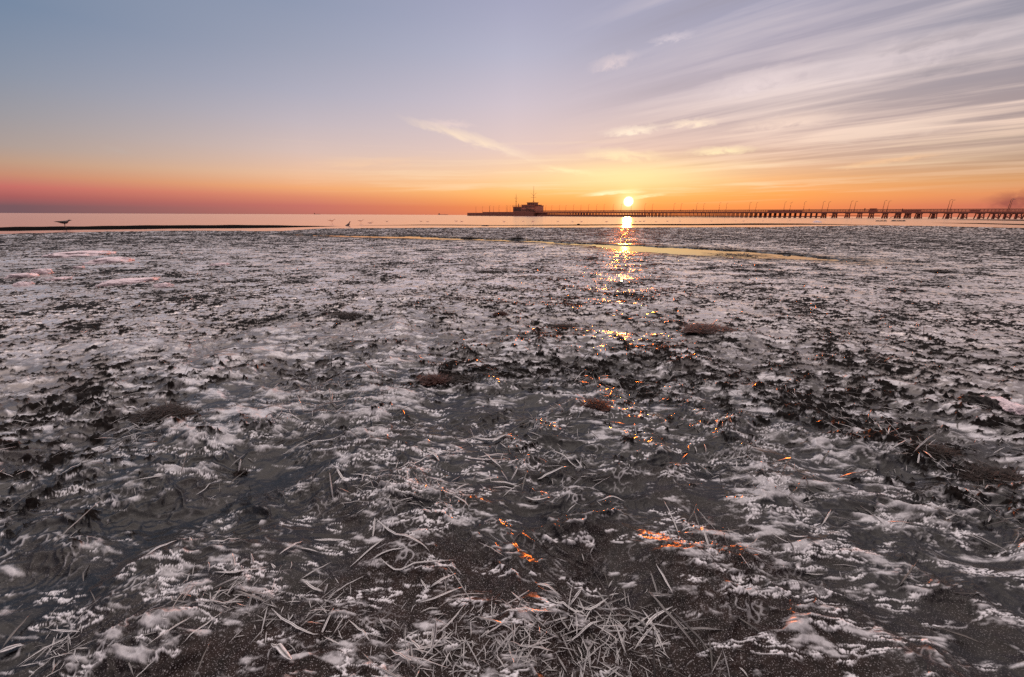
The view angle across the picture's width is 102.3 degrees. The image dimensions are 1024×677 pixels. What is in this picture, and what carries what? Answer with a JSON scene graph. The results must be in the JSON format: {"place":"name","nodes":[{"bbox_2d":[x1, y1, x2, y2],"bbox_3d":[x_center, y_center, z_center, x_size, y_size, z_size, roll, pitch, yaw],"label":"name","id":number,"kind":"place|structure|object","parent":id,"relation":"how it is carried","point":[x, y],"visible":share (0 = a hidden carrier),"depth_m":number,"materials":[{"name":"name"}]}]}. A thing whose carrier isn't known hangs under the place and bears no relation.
{"place":"outdoors","nodes":[
{"label":"outdoors","id":0,"kind":"place"},
{"bbox_2d":[0,225,331,230],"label":"mud bank","id":1,"kind":"structure","parent":0,"point":[132,227],"depth_m":22.16,"materials":[{"name":"black soil"}]},
{"bbox_2d":[54,219,71,227],"bbox_3d":[-22.272,-5.706,20.506,0.671,0.405,0.181,-8,19,-27],"label":"gull","id":2,"kind":"object","parent":1,"relation":"on","point":[65,222],"visible":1,"depth_m":20.47,"materials":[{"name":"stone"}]},
{"bbox_2d":[0,225,1023,676],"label":"frozen flats","id":3,"kind":"structure","parent":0,"point":[824,627],"depth_m":1.15,"materials":[{"name":"grey ice"}]},
{"bbox_2d":[0,644,23,652],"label":"reed blade","id":4,"kind":"object","parent":3,"relation":"on","point":[7,648],"visible":1,"depth_m":0.63,"materials":[{"name":"beige plant"}]},
{"bbox_2d":[4,273,39,278],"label":"ice slab","id":5,"kind":"structure","parent":3,"relation":"on","point":[23,275],"depth_m":4.26,"materials":[{"name":"white ice"}]},
{"bbox_2d":[12,281,34,286],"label":"ice slab","id":6,"kind":"structure","parent":3,"relation":"on","point":[23,283],"depth_m":3.83,"materials":[{"name":"white ice"}]},
{"bbox_2d":[30,269,53,274],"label":"ice slab","id":7,"kind":"structure","parent":3,"relation":"on","point":[43,271],"depth_m":4.48,"materials":[{"name":"white ice"}]},
{"bbox_2d":[44,276,72,280],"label":"ice slab","id":8,"kind":"structure","parent":3,"relation":"on","point":[59,278],"depth_m":4.15,"materials":[{"name":"white ice"}]},
{"bbox_2d":[50,629,79,631],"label":"reed blade","id":9,"kind":"object","parent":3,"relation":"on","point":[61,630],"visible":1,"depth_m":0.65,"materials":[{"name":"grey plant"}]},
{"bbox_2d":[41,250,115,257],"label":"ice slab","id":10,"kind":"structure","parent":3,"relation":"on","point":[86,253],"depth_m":6.48,"materials":[{"name":"white ice"}]},
{"bbox_2d":[81,257,134,263],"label":"ice slab","id":11,"kind":"structure","parent":3,"relation":"on","point":[110,260],"depth_m":5.60,"materials":[{"name":"white ice"}]},
{"bbox_2d":[94,277,159,286],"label":"ice slab","id":12,"kind":"structure","parent":3,"relation":"on","point":[123,281],"depth_m":3.96,"materials":[{"name":"white ice"}]},
{"bbox_2d":[145,540,175,555],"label":"reed blade","id":13,"kind":"object","parent":3,"relation":"on","point":[159,547],"visible":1,"depth_m":0.79,"materials":[{"name":"grey plant"}]},
{"bbox_2d":[125,400,198,425],"bbox_3d":[-1.148,0.241,1.361,0.253,0.024,0.173,0,17,0],"label":"seaweed clump","id":14,"kind":"object","parent":3,"relation":"on","point":[163,410],"visible":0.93,"depth_m":1.36,"materials":[{"name":"brown plant"}]},
{"bbox_2d":[153,282,174,287],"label":"ice slab","id":15,"kind":"structure","parent":3,"relation":"on","point":[161,285],"depth_m":3.78,"materials":[{"name":"white ice"}]},
{"bbox_2d":[184,612,221,641],"bbox_3d":[-0.491,0.456,0.654,0.004,0.007,0.059,7,18,22],"label":"reed blade","id":16,"kind":"object","parent":3,"relation":"on","point":[201,626],"visible":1,"depth_m":0.65,"materials":[{"name":"grey plant"}]},
{"bbox_2d":[209,263,228,265],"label":"ice slab","id":17,"kind":"structure","parent":3,"relation":"on","point":[217,264],"depth_m":5.39,"materials":[{"name":"white ice"}]},
{"bbox_2d":[230,466,248,476],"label":"seaweed clump","id":18,"kind":"object","parent":3,"relation":"on","point":[236,473],"visible":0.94,"depth_m":1.09,"materials":[{"name":"brown plant"}]},
{"bbox_2d":[218,567,264,572],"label":"reed blade","id":19,"kind":"object","parent":3,"relation":"on","point":[236,571],"visible":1,"depth_m":0.75,"materials":[{"name":"grey plant"}]},
{"bbox_2d":[271,643,291,659],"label":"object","id":20,"kind":"object","parent":3,"relation":"on","point":[282,650],"visible":1,"depth_m":0.61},
{"bbox_2d":[280,541,301,553],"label":"reed blade","id":21,"kind":"object","parent":3,"relation":"on","point":[290,546],"visible":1,"depth_m":0.81,"materials":[{"name":"grey plant"}]},
{"bbox_2d":[271,608,313,634],"bbox_3d":[-0.352,0.457,0.662,0.107,0.006,0.008,8,18,23],"label":"reed blade","id":22,"kind":"object","parent":3,"relation":"on","point":[291,623],"visible":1,"depth_m":0.66,"materials":[{"name":"grey plant"}]},
{"bbox_2d":[302,579,322,591],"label":"reed blade","id":23,"kind":"object","parent":3,"relation":"on","point":[311,586],"visible":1,"depth_m":0.73,"materials":[{"name":"grey plant"}]},
{"bbox_2d":[321,609,332,631],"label":"reed blade","id":24,"kind":"object","parent":3,"relation":"on","point":[326,622],"visible":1,"depth_m":0.66,"materials":[{"name":"grey plant"}]},
{"bbox_2d":[315,538,345,540],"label":"reed blade","id":25,"kind":"object","parent":3,"relation":"on","point":[329,539],"visible":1,"depth_m":0.84,"materials":[{"name":"grey plant"}]},
{"bbox_2d":[326,310,362,319],"bbox_3d":[-1.096,-0.158,2.730,0.325,0.032,0.260,0,17,0],"label":"seaweed clump","id":26,"kind":"object","parent":3,"relation":"on","point":[354,314],"visible":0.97,"depth_m":2.72,"materials":[{"name":"brown plant"}]},
{"bbox_2d":[349,620,369,640],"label":"reed blade","id":27,"kind":"object","parent":3,"relation":"on","point":[358,628],"visible":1,"depth_m":0.65,"materials":[{"name":"grey plant"}]},
{"bbox_2d":[350,538,383,566],"bbox_3d":[-0.286,0.420,0.813,0.006,0.010,0.080,12,20,35],"label":"reed blade","id":28,"kind":"object","parent":3,"relation":"on","point":[367,551],"visible":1,"depth_m":0.82,"materials":[{"name":"grey plant"}]},
{"bbox_2d":[371,547,404,559],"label":"reed blade","id":29,"kind":"object","parent":3,"relation":"on","point":[387,551],"visible":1,"depth_m":0.80,"materials":[{"name":"grey plant"}]},
{"bbox_2d":[391,649,413,660],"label":"reed blade","id":30,"kind":"object","parent":3,"relation":"on","point":[401,655],"visible":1,"depth_m":0.61,"materials":[{"name":"beige plant"}]},
{"bbox_2d":[378,520,429,551],"bbox_3d":[-0.227,0.395,0.833,0.160,0.014,0.011,11,20,31],"label":"reed blade","id":31,"kind":"object","parent":3,"relation":"on","point":[391,531],"visible":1,"depth_m":0.82,"materials":[{"name":"grey plant"}]},
{"bbox_2d":[383,560,446,569],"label":"reed blade","id":32,"kind":"object","parent":3,"relation":"on","point":[393,568],"visible":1,"depth_m":0.77,"materials":[{"name":"grey plant"}]},
{"bbox_2d":[411,640,423,653],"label":"reed blade","id":33,"kind":"object","parent":3,"relation":"on","point":[417,646],"visible":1,"depth_m":0.63,"materials":[{"name":"beige plant"}]},
{"bbox_2d":[429,619,436,655],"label":"reed blade","id":34,"kind":"object","parent":3,"relation":"on","point":[435,632],"visible":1,"depth_m":0.63,"materials":[{"name":"beige plant"}]},
{"bbox_2d":[415,372,453,385],"bbox_3d":[-0.318,0.158,1.647,0.181,0.031,0.139,0,17,0],"label":"seaweed clump","id":35,"kind":"object","parent":3,"relation":"on","point":[433,379],"visible":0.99,"depth_m":1.64,"materials":[{"name":"brown plant"}]},
{"bbox_2d":[418,587,460,602],"bbox_3d":[-0.123,0.445,0.714,0.079,0.010,0.009,-5,18,-19],"label":"reed blade","id":36,"kind":"object","parent":3,"relation":"on","point":[440,595],"visible":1,"depth_m":0.71,"materials":[{"name":"grey plant"}]},
{"bbox_2d":[430,574,452,587],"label":"reed blade","id":37,"kind":"object","parent":3,"relation":"on","point":[441,579],"visible":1,"depth_m":0.74,"materials":[{"name":"grey plant"}]},
{"bbox_2d":[437,607,462,633],"bbox_3d":[-0.098,0.455,0.666,0.057,0.017,0.004,-14,22,-40],"label":"reed blade","id":38,"kind":"object","parent":3,"relation":"on","point":[450,621],"visible":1,"depth_m":0.66,"materials":[{"name":"grey plant"}]},
{"bbox_2d":[441,371,481,385],"bbox_3d":[-0.193,0.158,1.662,0.196,0.022,0.161,0,17,0],"label":"seaweed clump","id":39,"kind":"object","parent":3,"relation":"on","point":[457,379],"visible":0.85,"depth_m":1.64,"materials":[{"name":"brown plant"}]},
{"bbox_2d":[469,269,501,272],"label":"seaweed clump","id":40,"kind":"object","parent":3,"relation":"on","point":[492,271],"visible":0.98,"depth_m":4.85,"materials":[{"name":"black plant"}]},
{"bbox_2d":[466,457,504,459],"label":"reed blade","id":41,"kind":"object","parent":3,"relation":"on","point":[485,459],"visible":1,"depth_m":1.11,"materials":[{"name":"beige plant"}]},
{"bbox_2d":[476,434,507,439],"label":"reed blade","id":42,"kind":"object","parent":3,"relation":"on","point":[490,438],"visible":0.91,"depth_m":1.22,"materials":[{"name":"beige plant"}]},
{"bbox_2d":[492,310,511,315],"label":"seaweed clump","id":43,"kind":"object","parent":3,"relation":"on","point":[504,313],"visible":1,"depth_m":2.76,"materials":[{"name":"brown plant"}]},
{"bbox_2d":[491,481,518,486],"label":"reed blade","id":44,"kind":"object","parent":3,"relation":"on","point":[504,482],"visible":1,"depth_m":1.02,"materials":[{"name":"beige plant"}]},
{"bbox_2d":[0,246,1023,676],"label":"reed litter","id":45,"kind":"object","parent":3,"relation":"on","point":[464,640],"visible":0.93,"depth_m":1.02,"materials":[{"name":"beige plant"}]},
{"bbox_2d":[500,607,554,613],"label":"reed blade","id":46,"kind":"object","parent":3,"relation":"on","point":[523,608],"visible":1,"depth_m":0.67,"materials":[{"name":"grey plant"}]},
{"bbox_2d":[538,583,560,595],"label":"reed blade","id":47,"kind":"object","parent":3,"relation":"on","point":[546,585],"visible":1,"depth_m":0.72,"materials":[{"name":"grey plant"}]},
{"bbox_2d":[539,467,561,478],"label":"reed blade","id":48,"kind":"object","parent":3,"relation":"on","point":[544,475],"visible":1,"depth_m":1.06,"materials":[{"name":"beige plant"}]},
{"bbox_2d":[280,234,839,260],"bbox_3d":[-0.921,-2.586,10.958,15.598,0.001,3.407,11,20,31],"label":"tidal channel","id":49,"kind":"object","parent":3,"relation":"on","point":[668,250],"visible":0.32,"depth_m":8.47,"materials":[{"name":"grey liquid"}]},
{"bbox_2d":[548,321,582,327],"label":"seaweed clump","id":50,"kind":"object","parent":3,"relation":"on","point":[564,324],"visible":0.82,"depth_m":2.50,"materials":[{"name":"brown plant"}]},
{"bbox_2d":[552,601,584,614],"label":"reed blade","id":51,"kind":"object","parent":3,"relation":"on","point":[564,603],"visible":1,"depth_m":0.70,"materials":[{"name":"grey plant"}]},
{"bbox_2d":[569,587,582,605],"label":"reed blade","id":52,"kind":"object","parent":3,"relation":"on","point":[576,595],"visible":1,"depth_m":0.71,"materials":[{"name":"grey plant"}]},
{"bbox_2d":[567,620,602,640],"bbox_3d":[0.116,0.467,0.661,0.074,0.014,0.004,-8,19,-26],"label":"reed blade","id":53,"kind":"object","parent":3,"relation":"on","point":[582,630],"visible":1,"depth_m":0.66,"materials":[{"name":"beige plant"}]},
{"bbox_2d":[577,598,606,609],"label":"reed blade","id":54,"kind":"object","parent":3,"relation":"on","point":[595,606],"visible":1,"depth_m":0.70,"materials":[{"name":"grey plant"}]},
{"bbox_2d":[579,397,614,411],"bbox_3d":[0.287,0.218,1.409,0.121,0.031,0.108,-7,18,-24],"label":"seaweed clump","id":55,"kind":"object","parent":3,"relation":"on","point":[601,405],"visible":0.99,"depth_m":1.40,"materials":[{"name":"brown plant"}]},
{"bbox_2d":[643,611,665,653],"bbox_3d":[0.235,0.479,0.676,0.006,0.009,0.075,-4,17,-13],"label":"reed blade","id":56,"kind":"object","parent":3,"relation":"on","point":[656,632],"visible":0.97,"depth_m":0.67,"materials":[{"name":"beige plant"}]},
{"bbox_2d":[644,606,672,628],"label":"reed blade","id":57,"kind":"object","parent":3,"relation":"on","point":[653,617],"visible":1,"depth_m":0.70,"materials":[{"name":"grey plant"}]},
{"bbox_2d":[656,564,672,592],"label":"reed blade","id":58,"kind":"object","parent":3,"relation":"on","point":[664,578],"visible":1,"depth_m":0.75,"materials":[{"name":"grey plant"}]},
{"bbox_2d":[681,321,737,334],"bbox_3d":[1.115,-0.060,2.350,0.356,0.024,0.283,0,17,0],"label":"seaweed clump","id":59,"kind":"object","parent":3,"relation":"on","point":[697,328],"visible":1,"depth_m":2.34,"materials":[{"name":"brown plant"}]},
{"bbox_2d":[703,252,776,257],"bbox_3d":[4.003,-1.468,7.320,1.772,0.060,1.304,0,17,0],"label":"seaweed clump","id":60,"kind":"object","parent":3,"relation":"on","point":[743,255],"visible":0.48,"depth_m":7.38,"materials":[{"name":"brown plant"}]},
{"bbox_2d":[905,440,964,460],"bbox_3d":[1.181,0.310,1.154,0.166,0.022,0.123,0,17,0],"label":"seaweed clump","id":61,"kind":"object","parent":3,"relation":"on","point":[947,452],"visible":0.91,"depth_m":1.15,"materials":[{"name":"brown plant"}]},
{"bbox_2d":[920,269,957,272],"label":"seaweed clump","id":62,"kind":"object","parent":3,"relation":"on","point":[938,270],"visible":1,"depth_m":5.01,"materials":[{"name":"black plant"}]},
{"bbox_2d":[957,394,1003,410],"bbox_3d":[1.641,0.242,1.442,0.080,0.098,0.128,-13,21,-37],"label":"frozen lump","id":63,"kind":"object","parent":3,"relation":"on","point":[985,402],"visible":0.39,"depth_m":1.42,"materials":[{"name":"stone"}]},
{"bbox_2d":[945,459,1023,486],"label":"seaweed clump","id":64,"kind":"object","parent":3,"relation":"on","point":[976,473],"visible":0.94,"depth_m":1.06,"materials":[{"name":"brown plant"}]},
{"bbox_2d":[980,395,1023,414],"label":"ice chunk","id":65,"kind":"object","parent":3,"relation":"on","point":[1010,406],"visible":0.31,"depth_m":1.40,"materials":[{"name":"white ice"}]},
{"bbox_2d":[0,213,1023,233],"bbox_3d":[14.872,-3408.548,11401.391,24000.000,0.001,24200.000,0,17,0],"label":"sea","id":66,"kind":"structure","parent":0,"point":[127,219],"depth_m":52.98,"materials":[{"name":"pink"}]},
{"bbox_2d":[467,209,1023,218],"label":"pier","id":67,"kind":"structure","parent":66,"relation":"in","point":[933,212],"depth_m":241.71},
{"bbox_2d":[868,208,876,211],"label":"kiosk","id":68,"kind":"object","parent":67,"relation":"on","point":[873,210],"visible":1,"depth_m":216.43,"materials":[{"name":"brown wood"}]},
{"bbox_2d":[0,0,1023,216],"label":"sky","id":69,"kind":"structure","parent":0,"point":[362,107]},
{"bbox_2d":[512,202,542,211],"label":"pier building","id":70,"kind":"structure","parent":0,"point":[532,207],"depth_m":346.30,"materials":[{"name":"paint"}]},
{"bbox_2d":[356,223,855,225],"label":"mud bank","id":71,"kind":"structure","parent":0,"point":[662,224],"depth_m":35.91,"materials":[{"name":"soil"}]},
{"bbox_2d":[961,223,1023,224],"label":"mud bank","id":72,"kind":"structure","parent":0,"point":[992,223],"depth_m":49.23,"materials":[{"name":"brown soil"}]}
]}

